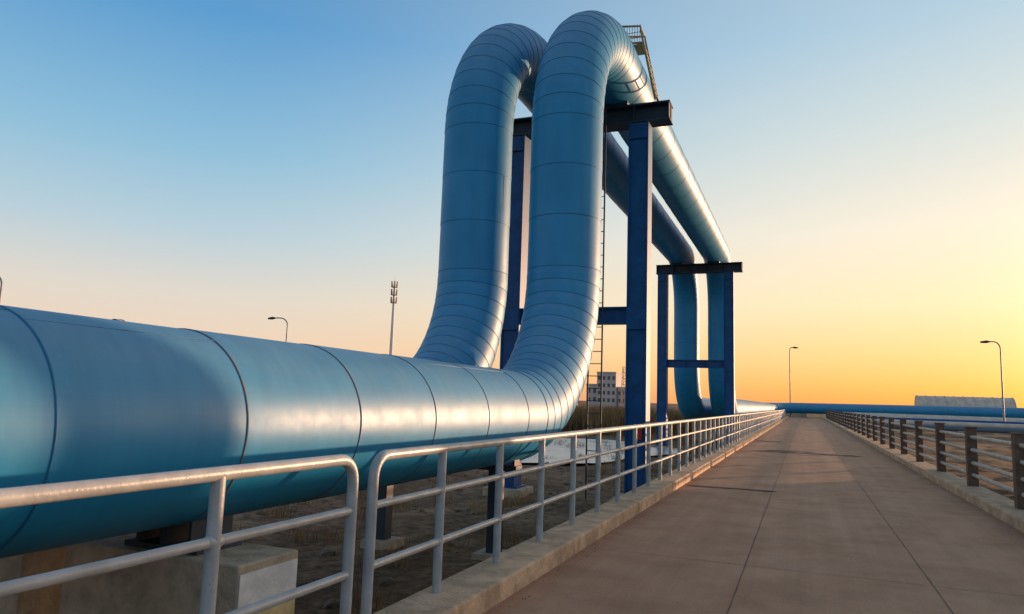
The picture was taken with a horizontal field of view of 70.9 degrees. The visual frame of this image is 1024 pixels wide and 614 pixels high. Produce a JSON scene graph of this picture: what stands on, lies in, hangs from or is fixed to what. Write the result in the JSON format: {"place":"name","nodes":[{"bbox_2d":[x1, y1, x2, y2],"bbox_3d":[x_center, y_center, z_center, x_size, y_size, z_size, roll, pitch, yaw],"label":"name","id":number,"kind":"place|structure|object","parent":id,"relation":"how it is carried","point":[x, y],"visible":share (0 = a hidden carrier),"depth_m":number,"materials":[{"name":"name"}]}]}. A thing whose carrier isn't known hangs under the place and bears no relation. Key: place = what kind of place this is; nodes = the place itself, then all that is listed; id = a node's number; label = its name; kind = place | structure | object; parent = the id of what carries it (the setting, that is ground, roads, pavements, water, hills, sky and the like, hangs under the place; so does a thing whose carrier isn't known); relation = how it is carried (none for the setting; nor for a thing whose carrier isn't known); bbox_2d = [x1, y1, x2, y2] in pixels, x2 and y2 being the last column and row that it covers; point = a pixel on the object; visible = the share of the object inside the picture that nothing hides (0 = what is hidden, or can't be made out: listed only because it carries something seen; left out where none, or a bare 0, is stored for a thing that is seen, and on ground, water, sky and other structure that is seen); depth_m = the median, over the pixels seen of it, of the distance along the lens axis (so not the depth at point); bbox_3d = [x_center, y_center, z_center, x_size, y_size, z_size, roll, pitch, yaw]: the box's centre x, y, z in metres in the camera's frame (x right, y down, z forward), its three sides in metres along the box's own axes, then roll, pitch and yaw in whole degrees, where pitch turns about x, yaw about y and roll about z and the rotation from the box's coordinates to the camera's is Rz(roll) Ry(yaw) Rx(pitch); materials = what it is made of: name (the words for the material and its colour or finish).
{"place":"outdoors","nodes":[
{"label":"outdoors","id":0,"kind":"place"},
{"bbox_2d":[0,0,1023,407],"label":"sky","id":1,"kind":"structure","parent":0,"point":[217,166],"materials":[{"name":"blue"}]},
{"bbox_2d":[522,438,682,462],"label":"frozen pond","id":2,"kind":"structure","parent":0,"point":[558,451],"depth_m":33.33,"materials":[{"name":"white ice"}]},
{"bbox_2d":[232,401,1013,613],"bbox_3d":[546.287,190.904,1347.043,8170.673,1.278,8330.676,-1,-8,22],"label":"ground","id":3,"kind":"structure","parent":0,"point":[415,578],"depth_m":13.98,"materials":[{"name":"soil"}]},
{"bbox_2d":[0,277,2,304],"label":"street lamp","id":4,"kind":"object","parent":3,"relation":"on","point":[1,285],"visible":1,"depth_m":50.64,"materials":[{"name":"metal"}]},
{"bbox_2d":[0,546,65,613],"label":"pipe support","id":5,"kind":"object","parent":3,"relation":"on","point":[45,600],"visible":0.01,"depth_m":5.62,"materials":[{"name":"concrete"}]},
{"bbox_2d":[59,514,297,613],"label":"pipe support","id":6,"kind":"object","parent":3,"relation":"on","point":[249,573],"visible":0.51,"depth_m":5.12,"materials":[{"name":"concrete"}]},
{"bbox_2d":[268,317,287,341],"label":"street lamp","id":7,"kind":"object","parent":3,"relation":"on","point":[271,318],"visible":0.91,"depth_m":76.93,"materials":[{"name":"metal"}]},
{"bbox_2d":[360,485,403,549],"bbox_3d":[-2.032,3.091,11.490,0.720,1.820,0.500,-1,-8,22],"label":"pipe support post","id":8,"kind":"object","parent":3,"relation":"on","point":[385,538],"visible":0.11,"depth_m":11.37,"materials":[{"name":"metal"}]},
{"bbox_2d":[389,281,397,354],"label":"telecom mast","id":9,"kind":"object","parent":3,"relation":"on","point":[394,302],"visible":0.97,"depth_m":198.83,"materials":[{"name":"metal"}]},
{"bbox_2d":[237,439,703,613],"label":"dry weeds","id":10,"kind":"object","parent":3,"relation":"on","point":[379,597],"visible":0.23,"depth_m":12.37,"materials":[{"name":"brown plant"}]},
{"bbox_2d":[255,444,696,608],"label":"stones","id":11,"kind":"object","parent":3,"relation":"on","point":[381,581],"visible":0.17,"depth_m":13.78,"materials":[{"name":"grey stone"}]},
{"bbox_2d":[471,459,521,560],"bbox_3d":[-0.250,3.059,10.772,0.720,1.820,0.500,-1,-8,22],"label":"pipe support post","id":12,"kind":"object","parent":3,"relation":"on","point":[485,553],"visible":0.21,"depth_m":10.70,"materials":[{"name":"metal"}]},
{"bbox_2d":[482,24,672,499],"bbox_3d":[1.747,-1.048,18.387,4.570,12.408,1.000,-1,-8,22],"label":"pipe trestle","id":13,"kind":"object","parent":3,"relation":"on","point":[639,121],"visible":0.57,"depth_m":17.93,"materials":[{"name":"blue metal"}]},
{"bbox_2d":[0,10,1023,558],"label":"insulated pipeline","id":14,"kind":"object","parent":13,"relation":"on","point":[88,398],"visible":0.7,"depth_m":6.17,"materials":[{"name":"paint"}]},
{"bbox_2d":[413,23,714,418],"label":"insulated pipeline","id":15,"kind":"object","parent":13,"relation":"on","point":[495,76],"visible":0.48,"depth_m":14.49,"materials":[{"name":"paint"}]},
{"bbox_2d":[373,416,788,613],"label":"kerb","id":16,"kind":"structure","parent":3,"relation":"on","point":[484,586],"depth_m":6.39,"materials":[{"name":"concrete"}]},
{"bbox_2d":[0,454,358,613],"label":"metal railing","id":17,"kind":"object","parent":16,"relation":"on","point":[213,541],"visible":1,"depth_m":3.06,"materials":[{"name":"metal"}]},
{"bbox_2d":[360,414,739,613],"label":"metal railing","id":18,"kind":"object","parent":16,"relation":"on","point":[437,542],"visible":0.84,"depth_m":6.00,"materials":[{"name":"metal"}]},
{"bbox_2d":[739,411,768,438],"bbox_3d":[13.799,6.420,40.296,0.070,1.032,26.064,-1,-8,22],"label":"metal railing","id":19,"kind":"object","parent":16,"relation":"on","point":[750,423],"visible":0.96,"depth_m":35.97,"materials":[{"name":"metal"}]},
{"bbox_2d":[769,410,779,424],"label":"metal railing","id":20,"kind":"object","parent":16,"relation":"on","point":[774,416],"visible":0.94,"depth_m":61.03,"materials":[{"name":"metal"}]},
{"bbox_2d":[780,410,785,419],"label":"metal railing","id":21,"kind":"object","parent":16,"relation":"on","point":[782,413],"visible":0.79,"depth_m":85.92,"materials":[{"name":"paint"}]},
{"bbox_2d":[586,372,624,407],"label":"office building","id":22,"kind":"structure","parent":3,"relation":"on","point":[612,393],"depth_m":295.33,"materials":[{"name":"white concrete"}]},
{"bbox_2d":[620,366,625,405],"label":"lattice tower","id":23,"kind":"structure","parent":3,"relation":"on","point":[623,373],"depth_m":248.94,"materials":[{"name":"metal"}]},
{"bbox_2d":[562,403,712,436],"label":"dry reeds","id":24,"kind":"object","parent":3,"relation":"on","point":[613,417],"visible":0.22,"depth_m":55.01,"materials":[{"name":"brown plant"}]},
{"bbox_2d":[651,261,742,447],"bbox_3d":[9.807,2.672,38.061,4.650,10.500,1.000,-1,-8,22],"label":"pipe trestle","id":25,"kind":"object","parent":3,"relation":"on","point":[728,270],"visible":0.84,"depth_m":38.16,"materials":[{"name":"blue metal"}]},
{"bbox_2d":[695,420,712,441],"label":"pipe support","id":26,"kind":"object","parent":3,"relation":"on","point":[702,433],"visible":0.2,"depth_m":47.74,"materials":[{"name":"concrete"}]},
{"bbox_2d":[707,419,723,435],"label":"pipe support","id":27,"kind":"object","parent":3,"relation":"on","point":[716,426],"visible":0.1,"depth_m":55.11,"materials":[{"name":"concrete"}]},
{"bbox_2d":[720,420,742,441],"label":"pipe support","id":28,"kind":"object","parent":3,"relation":"on","point":[735,431],"visible":0.16,"depth_m":47.21,"materials":[{"name":"concrete"}]},
{"bbox_2d":[789,347,797,416],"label":"street lamp","id":29,"kind":"object","parent":3,"relation":"on","point":[789,374],"visible":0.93,"depth_m":117.16,"materials":[{"name":"metal"}]},
{"bbox_2d":[823,418,1023,532],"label":"kerb","id":30,"kind":"structure","parent":3,"relation":"on","point":[1000,507],"depth_m":13.42,"materials":[{"name":"concrete"}]},
{"bbox_2d":[826,410,1023,509],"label":"post and rail fence","id":31,"kind":"object","parent":30,"relation":"on","point":[972,451],"visible":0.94,"depth_m":15.68,"materials":[{"name":"grey metal"}]},
{"bbox_2d":[847,412,1023,419],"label":"field pipe","id":32,"kind":"object","parent":3,"relation":"on","point":[936,415],"visible":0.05,"depth_m":95.61,"materials":[{"name":"metal"}]},
{"bbox_2d":[856,414,1023,421],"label":"field pipe","id":33,"kind":"object","parent":3,"relation":"on","point":[955,418],"depth_m":85.05,"materials":[{"name":"metal"}]},
{"bbox_2d":[856,416,1023,425],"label":"field pipe","id":34,"kind":"object","parent":3,"relation":"on","point":[976,421],"depth_m":72.94,"materials":[{"name":"blue metal"}]},
{"bbox_2d":[860,418,1023,433],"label":"field pipe","id":35,"kind":"object","parent":3,"relation":"on","point":[974,424],"visible":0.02,"depth_m":62.41,"materials":[{"name":"metal"}]},
{"bbox_2d":[870,422,1023,436],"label":"field pipe","id":36,"kind":"object","parent":3,"relation":"on","point":[959,429],"visible":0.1,"depth_m":52.45,"materials":[{"name":"metal"}]},
{"bbox_2d":[914,395,1016,407],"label":"vaulted storage shed","id":37,"kind":"structure","parent":3,"relation":"on","point":[934,400],"depth_m":148.49,"materials":[{"name":"white metal"}]},
{"bbox_2d":[980,340,1004,421],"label":"street lamp","id":38,"kind":"object","parent":3,"relation":"on","point":[1003,408],"visible":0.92,"depth_m":76.44,"materials":[{"name":"metal"}]},
{"bbox_2d":[483,417,1023,613],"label":"road","id":39,"kind":"structure","parent":0,"point":[957,543],"depth_m":7.74,"materials":[{"name":"concrete"}]},
{"bbox_2d":[690,485,775,491],"bbox_3d":[3.962,3.291,13.071,1.630,0.001,0.218,-1,-8,22],"label":"tar patch","id":40,"kind":"object","parent":39,"relation":"on","point":[733,488],"visible":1,"depth_m":13.05,"materials":[{"name":"black asphalt"}]},
{"bbox_2d":[500,435,1023,607],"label":"road grit","id":41,"kind":"object","parent":39,"relation":"on","point":[728,485],"visible":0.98,"depth_m":10.27,"materials":[{"name":"gravel"}]},
{"bbox_2d":[588,421,1018,613],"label":"slab joints","id":42,"kind":"object","parent":39,"relation":"on","point":[821,573],"visible":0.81,"depth_m":7.03,"materials":[{"name":"grey concrete"}]},
{"bbox_2d":[752,450,861,456],"bbox_3d":[9.690,4.834,23.764,3.450,0.001,0.954,-1,-8,22],"label":"tar patch","id":43,"kind":"object","parent":39,"relation":"on","point":[809,453],"visible":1,"depth_m":23.74,"materials":[{"name":"black asphalt"}]}
]}

